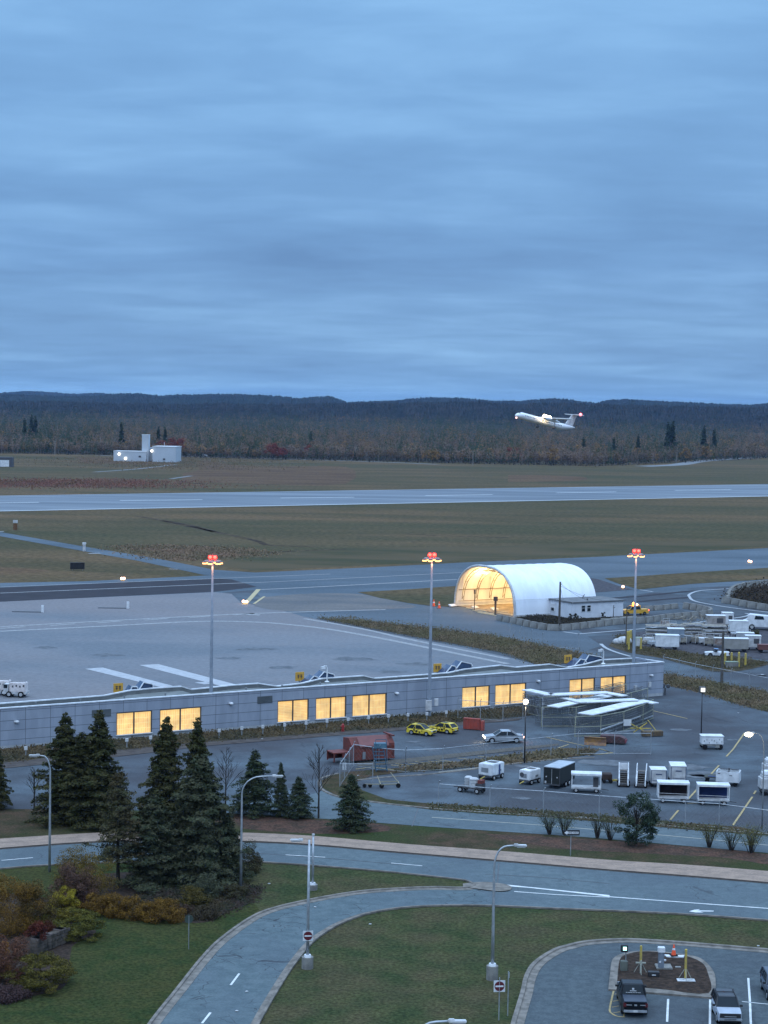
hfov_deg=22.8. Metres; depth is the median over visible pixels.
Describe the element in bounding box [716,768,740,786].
open top cart
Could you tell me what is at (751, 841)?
bush
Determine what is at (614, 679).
window
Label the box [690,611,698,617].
concrete block
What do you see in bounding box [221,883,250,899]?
shrub
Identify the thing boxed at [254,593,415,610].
old concrete
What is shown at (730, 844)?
bush
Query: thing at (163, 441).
maple tree
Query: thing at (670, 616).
concrete block
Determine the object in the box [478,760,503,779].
ground power unit
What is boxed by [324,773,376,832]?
spruce tree
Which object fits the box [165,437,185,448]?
maple tree
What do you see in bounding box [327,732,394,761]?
waste compactor
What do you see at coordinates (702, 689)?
lamp post
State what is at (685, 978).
height post
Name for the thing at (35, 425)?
spruce tree
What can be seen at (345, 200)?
sky
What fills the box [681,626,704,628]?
cargo pallet trailer
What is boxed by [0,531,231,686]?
apron markings
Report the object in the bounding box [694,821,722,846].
bush
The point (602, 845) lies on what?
berm soil
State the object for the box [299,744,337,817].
bare tree
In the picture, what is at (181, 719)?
window
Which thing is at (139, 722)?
window
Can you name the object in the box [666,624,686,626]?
cargo pallet trailer
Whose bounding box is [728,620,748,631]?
yard container
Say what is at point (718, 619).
yard container
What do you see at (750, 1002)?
parking lines
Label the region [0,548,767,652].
taxiway
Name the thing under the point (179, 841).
spruce tree
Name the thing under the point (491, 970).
street lamp
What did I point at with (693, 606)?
concrete block
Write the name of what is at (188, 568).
taxiway link
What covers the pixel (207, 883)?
shrub
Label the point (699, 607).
concrete block
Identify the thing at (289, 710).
window
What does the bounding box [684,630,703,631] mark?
cargo pallet trailer
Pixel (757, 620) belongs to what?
white truck
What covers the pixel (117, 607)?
fuel pit
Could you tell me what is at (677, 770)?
container trailer
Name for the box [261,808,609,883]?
road seams
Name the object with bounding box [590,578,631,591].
gravel patch
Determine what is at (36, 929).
red shrub
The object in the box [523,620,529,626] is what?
concrete block
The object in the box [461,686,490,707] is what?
window
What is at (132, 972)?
lush lawn
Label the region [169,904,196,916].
shrub
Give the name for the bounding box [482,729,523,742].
silver sedan
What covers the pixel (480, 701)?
chain link fence
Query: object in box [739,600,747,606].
concrete block
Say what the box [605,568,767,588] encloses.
grass island
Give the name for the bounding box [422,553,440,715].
mast light
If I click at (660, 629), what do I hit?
cargo pallet trailer
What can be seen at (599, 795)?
chain link fence
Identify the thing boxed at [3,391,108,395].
hills
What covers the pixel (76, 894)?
shrub
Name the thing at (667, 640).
yard container
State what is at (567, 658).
stand sign
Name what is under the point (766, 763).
tank trailer
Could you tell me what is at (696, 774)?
pavement stains
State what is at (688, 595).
service road lines
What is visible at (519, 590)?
fabric shelter
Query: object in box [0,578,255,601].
taxiway resurfaced
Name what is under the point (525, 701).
lamp post
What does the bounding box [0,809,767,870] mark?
grass verge
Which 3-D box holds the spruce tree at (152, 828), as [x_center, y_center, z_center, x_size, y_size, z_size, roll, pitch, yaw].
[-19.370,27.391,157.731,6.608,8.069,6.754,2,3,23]
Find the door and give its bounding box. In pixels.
[0,460,8,466]
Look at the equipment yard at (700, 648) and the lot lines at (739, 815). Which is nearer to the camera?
the lot lines at (739, 815)
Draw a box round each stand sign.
[113,683,122,692]
[295,672,303,681]
[433,663,441,672]
[564,655,571,666]
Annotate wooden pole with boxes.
[558,582,560,623]
[625,607,627,646]
[720,631,723,683]
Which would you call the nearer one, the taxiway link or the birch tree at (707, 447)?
the taxiway link
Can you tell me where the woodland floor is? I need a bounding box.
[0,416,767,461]
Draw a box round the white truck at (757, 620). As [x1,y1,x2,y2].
[743,613,767,629]
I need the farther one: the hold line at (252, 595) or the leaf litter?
the hold line at (252, 595)
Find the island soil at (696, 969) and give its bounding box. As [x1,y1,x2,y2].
[617,951,710,993]
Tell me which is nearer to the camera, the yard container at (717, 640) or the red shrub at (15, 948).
the red shrub at (15, 948)
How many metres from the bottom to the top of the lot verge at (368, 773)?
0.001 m
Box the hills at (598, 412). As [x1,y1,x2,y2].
[0,400,767,432]
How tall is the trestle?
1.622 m
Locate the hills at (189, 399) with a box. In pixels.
[0,393,767,407]
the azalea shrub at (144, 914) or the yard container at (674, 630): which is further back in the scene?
the yard container at (674, 630)
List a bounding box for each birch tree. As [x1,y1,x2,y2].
[427,450,438,459]
[547,448,559,463]
[679,447,691,462]
[700,446,712,456]
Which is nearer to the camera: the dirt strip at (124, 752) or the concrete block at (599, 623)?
the dirt strip at (124, 752)
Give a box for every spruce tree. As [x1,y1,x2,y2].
[0,747,13,808]
[21,418,28,440]
[23,712,92,828]
[27,415,34,441]
[33,416,38,437]
[48,732,104,824]
[60,709,134,829]
[111,794,187,894]
[118,422,124,443]
[131,716,183,829]
[151,816,198,888]
[156,426,160,444]
[158,754,256,888]
[163,427,166,441]
[169,717,220,838]
[207,817,253,881]
[229,749,279,819]
[269,762,289,817]
[282,776,317,818]
[308,431,314,449]
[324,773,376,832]
[610,437,615,460]
[635,434,640,455]
[661,422,671,451]
[670,421,677,450]
[700,425,708,449]
[710,428,717,450]
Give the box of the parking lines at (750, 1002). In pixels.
[666,978,764,1023]
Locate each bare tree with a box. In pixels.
[22,767,39,807]
[214,747,243,811]
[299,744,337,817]
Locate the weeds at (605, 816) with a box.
[427,801,767,836]
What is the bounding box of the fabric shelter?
[454,563,595,616]
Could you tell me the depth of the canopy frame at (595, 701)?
243.70 m
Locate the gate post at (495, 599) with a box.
[493,597,497,614]
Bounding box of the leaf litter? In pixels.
[102,880,269,921]
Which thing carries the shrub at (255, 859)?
on the lawn at (422, 965)
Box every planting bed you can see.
[0,893,95,997]
[92,872,259,922]
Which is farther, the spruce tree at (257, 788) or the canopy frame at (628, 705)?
the canopy frame at (628, 705)
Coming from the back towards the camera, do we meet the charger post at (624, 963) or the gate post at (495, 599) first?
the gate post at (495, 599)
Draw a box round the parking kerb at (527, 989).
[511,938,767,1023]
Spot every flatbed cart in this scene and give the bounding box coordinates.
[601,772,616,782]
[704,774,715,781]
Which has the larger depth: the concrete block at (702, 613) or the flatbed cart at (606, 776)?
the concrete block at (702, 613)
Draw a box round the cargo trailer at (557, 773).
[543,760,574,786]
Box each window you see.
[116,710,152,735]
[160,707,200,731]
[277,699,309,722]
[315,696,346,719]
[352,693,386,716]
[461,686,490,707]
[495,683,525,705]
[550,603,554,611]
[569,678,594,698]
[581,605,585,611]
[600,676,625,691]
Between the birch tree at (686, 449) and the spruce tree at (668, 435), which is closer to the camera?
the birch tree at (686, 449)
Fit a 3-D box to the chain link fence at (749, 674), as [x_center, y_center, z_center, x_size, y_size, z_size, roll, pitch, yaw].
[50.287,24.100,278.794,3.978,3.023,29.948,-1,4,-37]
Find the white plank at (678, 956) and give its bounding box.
[664,954,683,957]
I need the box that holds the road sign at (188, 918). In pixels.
[185,915,192,948]
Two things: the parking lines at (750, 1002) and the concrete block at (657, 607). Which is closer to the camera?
the parking lines at (750, 1002)
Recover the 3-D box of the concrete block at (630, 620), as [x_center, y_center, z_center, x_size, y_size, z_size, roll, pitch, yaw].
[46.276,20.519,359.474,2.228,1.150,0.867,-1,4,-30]
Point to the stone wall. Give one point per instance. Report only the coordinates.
(56, 936)
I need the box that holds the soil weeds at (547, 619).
[516,613,624,625]
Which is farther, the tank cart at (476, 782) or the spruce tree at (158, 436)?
the spruce tree at (158, 436)
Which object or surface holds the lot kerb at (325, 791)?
on the service pavement
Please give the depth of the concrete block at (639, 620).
360.32 m
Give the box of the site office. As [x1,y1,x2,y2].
[548,594,624,617]
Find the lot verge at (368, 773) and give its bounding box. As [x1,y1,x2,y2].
[341,749,595,780]
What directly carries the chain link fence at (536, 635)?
on the grass island at (461, 643)
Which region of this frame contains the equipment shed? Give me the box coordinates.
[0,457,13,466]
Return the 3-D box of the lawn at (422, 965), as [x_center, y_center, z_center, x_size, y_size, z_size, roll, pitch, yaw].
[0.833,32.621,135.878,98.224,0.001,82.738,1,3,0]
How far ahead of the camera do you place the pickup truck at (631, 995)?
127.06 m
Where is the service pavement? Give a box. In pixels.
[0,586,767,832]
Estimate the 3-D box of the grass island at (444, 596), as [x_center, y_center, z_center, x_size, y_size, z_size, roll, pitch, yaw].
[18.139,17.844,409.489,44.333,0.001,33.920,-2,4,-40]
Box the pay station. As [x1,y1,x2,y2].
[655,946,672,969]
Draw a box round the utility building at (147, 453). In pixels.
[114,434,181,461]
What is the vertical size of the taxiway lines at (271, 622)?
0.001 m
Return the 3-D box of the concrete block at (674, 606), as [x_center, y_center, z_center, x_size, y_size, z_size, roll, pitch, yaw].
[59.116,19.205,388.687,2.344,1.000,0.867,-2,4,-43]
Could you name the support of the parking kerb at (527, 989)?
on the parking lot
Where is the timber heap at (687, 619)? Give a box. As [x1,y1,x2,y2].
[673,613,707,622]
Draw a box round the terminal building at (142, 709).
[0,649,663,748]
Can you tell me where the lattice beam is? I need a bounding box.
[600,715,652,732]
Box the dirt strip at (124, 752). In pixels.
[1,717,522,767]
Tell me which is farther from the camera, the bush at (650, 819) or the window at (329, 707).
the window at (329, 707)
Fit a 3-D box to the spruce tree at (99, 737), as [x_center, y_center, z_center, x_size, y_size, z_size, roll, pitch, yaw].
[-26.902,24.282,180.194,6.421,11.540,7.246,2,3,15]
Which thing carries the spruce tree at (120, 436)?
on the woodland floor
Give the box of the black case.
[648,971,659,976]
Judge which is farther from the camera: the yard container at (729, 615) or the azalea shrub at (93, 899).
the yard container at (729, 615)
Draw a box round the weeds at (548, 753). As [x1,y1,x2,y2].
[395,746,598,772]
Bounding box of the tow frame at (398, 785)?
[362,772,400,787]
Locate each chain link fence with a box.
[405,730,652,772]
[438,780,767,833]
[458,695,543,729]
[510,624,579,648]
[663,654,766,687]
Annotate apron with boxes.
[0,592,535,702]
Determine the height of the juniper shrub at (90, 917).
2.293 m
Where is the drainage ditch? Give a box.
[135,473,607,552]
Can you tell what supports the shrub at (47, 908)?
on the planting bed at (62, 950)
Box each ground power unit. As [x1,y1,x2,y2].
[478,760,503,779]
[519,767,540,784]
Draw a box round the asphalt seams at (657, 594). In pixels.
[612,590,693,601]
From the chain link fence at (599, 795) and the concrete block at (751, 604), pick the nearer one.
the chain link fence at (599, 795)
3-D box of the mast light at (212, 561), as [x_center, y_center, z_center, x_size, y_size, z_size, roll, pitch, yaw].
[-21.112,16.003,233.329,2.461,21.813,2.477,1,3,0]
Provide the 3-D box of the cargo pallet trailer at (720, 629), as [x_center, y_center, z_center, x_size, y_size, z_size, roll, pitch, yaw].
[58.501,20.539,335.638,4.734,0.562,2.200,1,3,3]
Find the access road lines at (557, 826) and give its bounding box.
[433,767,763,844]
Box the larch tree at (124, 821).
[81,770,146,886]
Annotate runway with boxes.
[0,484,767,510]
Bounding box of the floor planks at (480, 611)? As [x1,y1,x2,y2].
[466,607,512,615]
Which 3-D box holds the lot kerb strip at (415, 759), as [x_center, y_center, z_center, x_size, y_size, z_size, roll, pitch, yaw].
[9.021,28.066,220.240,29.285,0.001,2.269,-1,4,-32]
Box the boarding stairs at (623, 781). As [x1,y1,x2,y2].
[617,762,629,786]
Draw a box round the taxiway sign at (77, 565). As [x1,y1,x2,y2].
[70,562,84,569]
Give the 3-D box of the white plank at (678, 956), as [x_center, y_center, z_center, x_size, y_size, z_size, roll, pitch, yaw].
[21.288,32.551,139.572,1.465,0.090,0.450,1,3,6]
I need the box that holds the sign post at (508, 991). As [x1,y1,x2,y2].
[507,971,509,1015]
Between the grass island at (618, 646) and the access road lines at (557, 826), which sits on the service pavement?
the grass island at (618, 646)
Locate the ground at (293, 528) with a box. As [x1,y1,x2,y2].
[0,452,767,582]
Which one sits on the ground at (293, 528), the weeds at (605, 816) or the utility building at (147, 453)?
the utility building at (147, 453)
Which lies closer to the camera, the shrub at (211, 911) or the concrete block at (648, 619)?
the shrub at (211, 911)
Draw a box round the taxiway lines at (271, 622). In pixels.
[0,572,510,663]
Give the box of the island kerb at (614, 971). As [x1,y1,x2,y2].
[608,951,715,996]
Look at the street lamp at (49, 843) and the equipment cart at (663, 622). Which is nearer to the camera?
the street lamp at (49, 843)
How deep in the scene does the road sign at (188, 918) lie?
139.93 m
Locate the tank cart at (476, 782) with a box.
[454,776,485,793]
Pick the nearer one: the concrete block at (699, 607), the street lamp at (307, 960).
the street lamp at (307, 960)
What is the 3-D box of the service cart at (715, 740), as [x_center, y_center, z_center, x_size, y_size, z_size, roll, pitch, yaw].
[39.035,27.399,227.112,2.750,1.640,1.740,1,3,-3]
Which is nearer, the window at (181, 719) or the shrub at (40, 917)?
the shrub at (40, 917)
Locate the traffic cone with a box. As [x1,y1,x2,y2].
[669,944,677,956]
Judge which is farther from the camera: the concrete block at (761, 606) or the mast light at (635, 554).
the concrete block at (761, 606)
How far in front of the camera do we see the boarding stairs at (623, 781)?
203.91 m
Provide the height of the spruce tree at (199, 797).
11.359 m
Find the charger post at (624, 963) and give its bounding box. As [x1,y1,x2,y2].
[620,944,627,970]
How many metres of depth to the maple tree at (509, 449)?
1438.60 m
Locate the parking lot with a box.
[524,943,767,1023]
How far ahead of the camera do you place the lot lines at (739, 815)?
214.31 m
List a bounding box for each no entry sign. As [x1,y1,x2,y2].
[303,931,312,940]
[494,978,504,1020]
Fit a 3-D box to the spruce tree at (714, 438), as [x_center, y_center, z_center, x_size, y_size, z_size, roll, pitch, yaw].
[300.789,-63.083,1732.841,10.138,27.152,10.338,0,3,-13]
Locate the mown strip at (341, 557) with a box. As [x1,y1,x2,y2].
[215,539,767,570]
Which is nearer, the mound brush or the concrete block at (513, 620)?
the concrete block at (513, 620)
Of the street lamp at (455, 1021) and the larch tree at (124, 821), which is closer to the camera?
the street lamp at (455, 1021)
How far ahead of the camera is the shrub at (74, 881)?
150.04 m
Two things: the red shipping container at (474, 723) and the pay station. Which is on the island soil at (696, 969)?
the pay station
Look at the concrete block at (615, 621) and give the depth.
357.36 m
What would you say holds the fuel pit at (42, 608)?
on the apron
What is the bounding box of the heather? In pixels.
[0,984,31,1004]
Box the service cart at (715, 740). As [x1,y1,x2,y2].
[700,734,723,749]
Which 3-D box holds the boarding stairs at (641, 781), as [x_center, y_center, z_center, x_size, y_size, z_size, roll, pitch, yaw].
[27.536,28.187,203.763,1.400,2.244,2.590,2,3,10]
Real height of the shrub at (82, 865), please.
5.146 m
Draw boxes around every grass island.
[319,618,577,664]
[359,586,463,606]
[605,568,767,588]
[609,636,767,671]
[663,674,767,711]
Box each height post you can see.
[634,946,645,974]
[676,949,695,981]
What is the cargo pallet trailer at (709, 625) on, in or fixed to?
on the cargo pallet trailer at (720, 629)
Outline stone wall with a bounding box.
[30,927,69,954]
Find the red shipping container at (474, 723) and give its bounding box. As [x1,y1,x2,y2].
[463,717,484,730]
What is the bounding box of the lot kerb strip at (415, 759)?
[357,743,558,766]
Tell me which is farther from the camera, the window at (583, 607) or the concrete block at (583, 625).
the window at (583, 607)
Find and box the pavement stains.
[36,646,737,799]
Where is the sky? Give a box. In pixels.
[0,0,767,404]
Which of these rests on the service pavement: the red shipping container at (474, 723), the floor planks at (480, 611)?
the red shipping container at (474, 723)
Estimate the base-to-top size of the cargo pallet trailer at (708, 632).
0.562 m
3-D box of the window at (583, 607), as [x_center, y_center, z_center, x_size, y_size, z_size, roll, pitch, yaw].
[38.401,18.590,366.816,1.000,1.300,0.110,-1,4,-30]
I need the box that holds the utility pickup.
[704,648,729,655]
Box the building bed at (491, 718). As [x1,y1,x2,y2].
[1,705,545,762]
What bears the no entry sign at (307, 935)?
attached to the street lamp at (307, 960)
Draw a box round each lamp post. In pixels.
[523,699,527,761]
[699,687,705,733]
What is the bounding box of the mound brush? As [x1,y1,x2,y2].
[714,577,767,603]
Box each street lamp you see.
[29,754,50,871]
[239,774,282,885]
[290,838,312,969]
[310,834,317,890]
[426,1018,466,1023]
[486,843,526,980]
[744,732,764,828]
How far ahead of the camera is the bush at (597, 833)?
178.50 m
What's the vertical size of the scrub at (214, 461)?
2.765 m
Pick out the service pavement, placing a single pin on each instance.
(728, 720)
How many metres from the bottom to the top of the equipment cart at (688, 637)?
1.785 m
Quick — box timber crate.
[641,730,662,736]
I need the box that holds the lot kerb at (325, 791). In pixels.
[320,757,767,833]
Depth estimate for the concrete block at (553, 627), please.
346.05 m
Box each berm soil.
[233,815,391,833]
[487,834,767,863]
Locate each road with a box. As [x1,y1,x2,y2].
[0,842,767,918]
[95,455,764,478]
[161,889,499,1023]
[226,791,767,852]
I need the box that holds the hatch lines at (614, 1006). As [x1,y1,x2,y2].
[609,991,624,1016]
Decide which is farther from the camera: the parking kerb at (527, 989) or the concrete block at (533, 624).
the concrete block at (533, 624)
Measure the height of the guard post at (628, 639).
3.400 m
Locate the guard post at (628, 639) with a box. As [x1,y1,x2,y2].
[628,631,629,648]
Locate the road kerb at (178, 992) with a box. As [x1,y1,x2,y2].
[0,860,767,1023]
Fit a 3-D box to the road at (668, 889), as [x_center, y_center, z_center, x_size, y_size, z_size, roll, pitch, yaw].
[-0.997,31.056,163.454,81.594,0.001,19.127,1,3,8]
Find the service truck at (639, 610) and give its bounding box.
[623,602,648,614]
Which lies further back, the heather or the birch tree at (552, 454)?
the birch tree at (552, 454)
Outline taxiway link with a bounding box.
[0,532,253,575]
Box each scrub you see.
[0,475,279,490]
[14,454,384,472]
[90,543,297,561]
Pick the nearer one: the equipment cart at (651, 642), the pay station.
the pay station
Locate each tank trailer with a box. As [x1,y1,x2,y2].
[758,770,767,795]
[761,757,767,770]
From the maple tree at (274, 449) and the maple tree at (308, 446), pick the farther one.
the maple tree at (308, 446)
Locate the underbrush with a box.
[0,445,767,466]
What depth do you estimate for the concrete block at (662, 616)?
365.67 m
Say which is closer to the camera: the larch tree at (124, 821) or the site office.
the larch tree at (124, 821)
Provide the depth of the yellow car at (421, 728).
233.06 m
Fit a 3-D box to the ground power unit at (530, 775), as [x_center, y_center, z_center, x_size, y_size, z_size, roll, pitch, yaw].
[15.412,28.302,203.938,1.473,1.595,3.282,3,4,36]
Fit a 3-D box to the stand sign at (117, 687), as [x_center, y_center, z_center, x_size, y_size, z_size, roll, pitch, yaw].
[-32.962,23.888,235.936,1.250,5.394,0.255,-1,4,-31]
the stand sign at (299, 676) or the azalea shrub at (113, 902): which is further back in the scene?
the stand sign at (299, 676)
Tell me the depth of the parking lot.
131.46 m
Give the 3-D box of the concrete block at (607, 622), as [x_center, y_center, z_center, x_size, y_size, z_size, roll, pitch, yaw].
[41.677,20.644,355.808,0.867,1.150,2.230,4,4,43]
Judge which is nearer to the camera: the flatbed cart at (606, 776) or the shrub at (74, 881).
the shrub at (74, 881)
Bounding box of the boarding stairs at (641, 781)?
[634,763,647,787]
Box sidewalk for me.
[0,832,767,881]
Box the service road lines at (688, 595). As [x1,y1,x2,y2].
[567,588,763,655]
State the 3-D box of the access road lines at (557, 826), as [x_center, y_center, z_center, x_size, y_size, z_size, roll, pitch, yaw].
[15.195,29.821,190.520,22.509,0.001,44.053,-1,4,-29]
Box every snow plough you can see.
[584,736,605,745]
[600,734,626,743]
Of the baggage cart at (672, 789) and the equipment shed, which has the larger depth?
the equipment shed
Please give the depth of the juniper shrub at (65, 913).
146.62 m
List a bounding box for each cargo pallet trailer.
[645,624,671,626]
[645,628,666,630]
[645,631,666,633]
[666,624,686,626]
[681,622,704,624]
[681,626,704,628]
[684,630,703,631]
[701,631,727,633]
[702,624,728,626]
[702,628,727,630]
[705,634,728,636]
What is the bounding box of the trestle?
[630,720,655,732]
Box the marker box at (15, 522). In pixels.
[13,520,17,529]
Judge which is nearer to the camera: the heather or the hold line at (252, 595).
the heather
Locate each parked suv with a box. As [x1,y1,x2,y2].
[710,988,742,1023]
[760,966,767,999]
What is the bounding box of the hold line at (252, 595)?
[244,589,264,604]
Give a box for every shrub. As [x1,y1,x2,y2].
[0,872,44,936]
[0,935,35,986]
[0,941,11,970]
[1,950,77,993]
[15,879,60,929]
[22,920,47,940]
[30,913,59,924]
[41,920,56,932]
[47,860,102,908]
[47,885,80,908]
[48,845,119,897]
[53,907,106,941]
[54,906,85,922]
[75,891,88,908]
[76,893,113,913]
[96,892,131,918]
[114,894,152,920]
[132,897,168,923]
[147,897,186,923]
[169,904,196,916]
[175,885,212,906]
[186,871,224,898]
[188,903,219,920]
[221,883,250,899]
[233,839,263,872]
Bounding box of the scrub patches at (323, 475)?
[0,457,586,573]
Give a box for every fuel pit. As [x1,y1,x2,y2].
[12,605,43,612]
[98,601,128,608]
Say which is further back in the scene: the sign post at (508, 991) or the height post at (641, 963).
the height post at (641, 963)
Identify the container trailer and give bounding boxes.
[648,766,666,786]
[668,761,686,779]
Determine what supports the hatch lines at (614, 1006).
on the parking lot
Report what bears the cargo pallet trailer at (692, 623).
on the cargo pallet trailer at (692, 627)
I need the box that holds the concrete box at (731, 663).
[725,661,738,667]
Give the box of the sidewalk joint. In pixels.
[2,836,764,875]
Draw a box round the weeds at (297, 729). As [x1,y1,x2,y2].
[0,704,536,761]
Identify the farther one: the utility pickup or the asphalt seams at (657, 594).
the asphalt seams at (657, 594)
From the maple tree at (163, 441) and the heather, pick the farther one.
the maple tree at (163, 441)
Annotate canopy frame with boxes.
[522,682,627,715]
[535,686,647,726]
[568,697,658,736]
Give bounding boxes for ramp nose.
[463,882,511,890]
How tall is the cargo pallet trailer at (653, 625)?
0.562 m
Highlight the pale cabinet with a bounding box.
[635,637,641,645]
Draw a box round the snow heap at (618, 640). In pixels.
[613,636,631,643]
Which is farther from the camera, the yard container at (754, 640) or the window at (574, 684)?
the yard container at (754, 640)
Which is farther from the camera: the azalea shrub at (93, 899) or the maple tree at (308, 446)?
the maple tree at (308, 446)
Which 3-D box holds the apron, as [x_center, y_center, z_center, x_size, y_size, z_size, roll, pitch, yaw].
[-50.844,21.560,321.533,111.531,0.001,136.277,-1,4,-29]
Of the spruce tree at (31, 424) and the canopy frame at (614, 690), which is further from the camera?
the spruce tree at (31, 424)
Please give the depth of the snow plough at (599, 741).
228.08 m
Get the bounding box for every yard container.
[655,634,679,649]
[667,627,684,640]
[698,637,707,642]
[705,614,725,627]
[713,637,721,644]
[721,612,733,623]
[724,637,748,651]
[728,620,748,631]
[736,632,754,636]
[744,634,761,649]
[757,644,767,652]
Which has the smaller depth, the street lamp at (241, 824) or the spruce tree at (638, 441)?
the street lamp at (241, 824)
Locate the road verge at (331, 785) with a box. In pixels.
[321,773,766,834]
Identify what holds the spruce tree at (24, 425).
on the woodland floor
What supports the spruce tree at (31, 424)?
on the woodland floor
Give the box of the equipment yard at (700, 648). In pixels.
[621,618,767,659]
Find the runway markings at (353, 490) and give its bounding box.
[14,484,751,510]
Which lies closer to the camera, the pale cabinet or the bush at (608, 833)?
the bush at (608, 833)
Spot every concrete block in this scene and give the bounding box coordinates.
[496,614,503,620]
[502,616,510,622]
[509,617,517,623]
[516,618,524,625]
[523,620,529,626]
[530,621,538,628]
[537,622,546,629]
[547,624,559,630]
[560,624,570,630]
[570,623,579,629]
[579,622,587,628]
[587,621,596,627]
[596,620,603,626]
[604,619,611,625]
[612,618,619,624]
[624,617,632,623]
[636,617,644,623]
[643,605,652,610]
[645,616,653,622]
[653,605,662,610]
[653,615,659,621]
[660,614,665,620]
[662,604,670,609]
[665,613,673,619]
[670,603,678,608]
[673,613,681,617]
[681,612,690,617]
[682,602,690,609]
[690,603,697,610]
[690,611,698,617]
[696,604,704,610]
[698,611,706,616]
[721,597,731,603]
[731,598,740,605]
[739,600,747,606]
[747,601,757,608]
[756,603,767,610]
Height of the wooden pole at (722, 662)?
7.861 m
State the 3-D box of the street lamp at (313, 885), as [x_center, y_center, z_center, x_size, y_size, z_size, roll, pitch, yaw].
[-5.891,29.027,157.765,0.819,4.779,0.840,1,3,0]
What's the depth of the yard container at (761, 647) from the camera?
318.53 m
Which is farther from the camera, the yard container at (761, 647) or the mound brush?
the mound brush
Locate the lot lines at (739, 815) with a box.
[359,711,755,824]
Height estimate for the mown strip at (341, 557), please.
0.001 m
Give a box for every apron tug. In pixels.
[0,679,10,695]
[2,681,28,697]
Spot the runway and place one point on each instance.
(147, 500)
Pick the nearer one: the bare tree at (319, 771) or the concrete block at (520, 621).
the bare tree at (319, 771)
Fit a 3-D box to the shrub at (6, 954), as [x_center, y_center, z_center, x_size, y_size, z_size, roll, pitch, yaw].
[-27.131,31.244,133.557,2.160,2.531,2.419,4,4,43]
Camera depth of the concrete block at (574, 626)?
348.40 m
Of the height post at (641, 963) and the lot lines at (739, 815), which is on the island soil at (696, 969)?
the height post at (641, 963)
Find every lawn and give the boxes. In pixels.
[0,863,258,1023]
[134,862,767,1023]
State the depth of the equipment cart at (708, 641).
326.52 m
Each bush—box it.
[533,812,559,834]
[548,811,577,834]
[583,815,605,837]
[598,819,619,839]
[612,790,660,845]
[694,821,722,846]
[716,829,743,850]
[729,821,767,852]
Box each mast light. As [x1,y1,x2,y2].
[202,554,222,692]
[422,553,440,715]
[628,549,644,662]
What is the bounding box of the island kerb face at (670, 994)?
[608,989,710,998]
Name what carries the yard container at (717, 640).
on the equipment yard at (700, 648)
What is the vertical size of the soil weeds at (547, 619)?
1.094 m
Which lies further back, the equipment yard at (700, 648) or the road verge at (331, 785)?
the equipment yard at (700, 648)
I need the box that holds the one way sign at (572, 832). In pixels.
[564,830,579,855]
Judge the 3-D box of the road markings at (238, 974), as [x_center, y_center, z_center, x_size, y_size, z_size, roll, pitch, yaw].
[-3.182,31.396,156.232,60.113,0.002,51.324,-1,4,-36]
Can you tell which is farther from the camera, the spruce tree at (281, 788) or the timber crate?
the timber crate
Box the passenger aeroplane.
[515,412,583,429]
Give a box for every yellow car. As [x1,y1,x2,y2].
[406,723,436,735]
[429,722,458,733]
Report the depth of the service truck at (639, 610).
374.65 m
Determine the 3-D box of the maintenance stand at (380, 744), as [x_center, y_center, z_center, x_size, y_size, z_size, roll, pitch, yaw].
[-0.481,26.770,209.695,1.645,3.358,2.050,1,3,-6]
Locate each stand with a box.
[339,741,405,786]
[372,739,387,771]
[663,683,669,694]
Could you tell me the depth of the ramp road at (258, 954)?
139.41 m
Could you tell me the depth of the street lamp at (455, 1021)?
95.00 m
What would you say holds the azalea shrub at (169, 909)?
on the planting bed at (122, 891)
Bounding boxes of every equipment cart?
[643,634,653,640]
[647,638,654,646]
[660,618,669,624]
[680,635,686,644]
[682,633,693,642]
[691,634,702,643]
[704,635,713,645]
[751,629,759,634]
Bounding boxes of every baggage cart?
[571,771,608,792]
[657,779,695,803]
[696,782,736,805]
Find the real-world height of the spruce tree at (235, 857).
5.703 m
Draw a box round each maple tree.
[152,440,166,445]
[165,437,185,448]
[263,442,283,455]
[276,447,290,458]
[304,444,314,456]
[507,447,522,457]
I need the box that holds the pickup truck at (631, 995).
[615,979,647,1013]
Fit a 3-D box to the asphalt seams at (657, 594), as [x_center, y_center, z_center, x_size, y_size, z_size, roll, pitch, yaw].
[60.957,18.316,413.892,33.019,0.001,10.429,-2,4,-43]
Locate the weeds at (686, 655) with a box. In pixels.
[612,633,767,670]
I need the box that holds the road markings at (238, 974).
[9,855,767,1022]

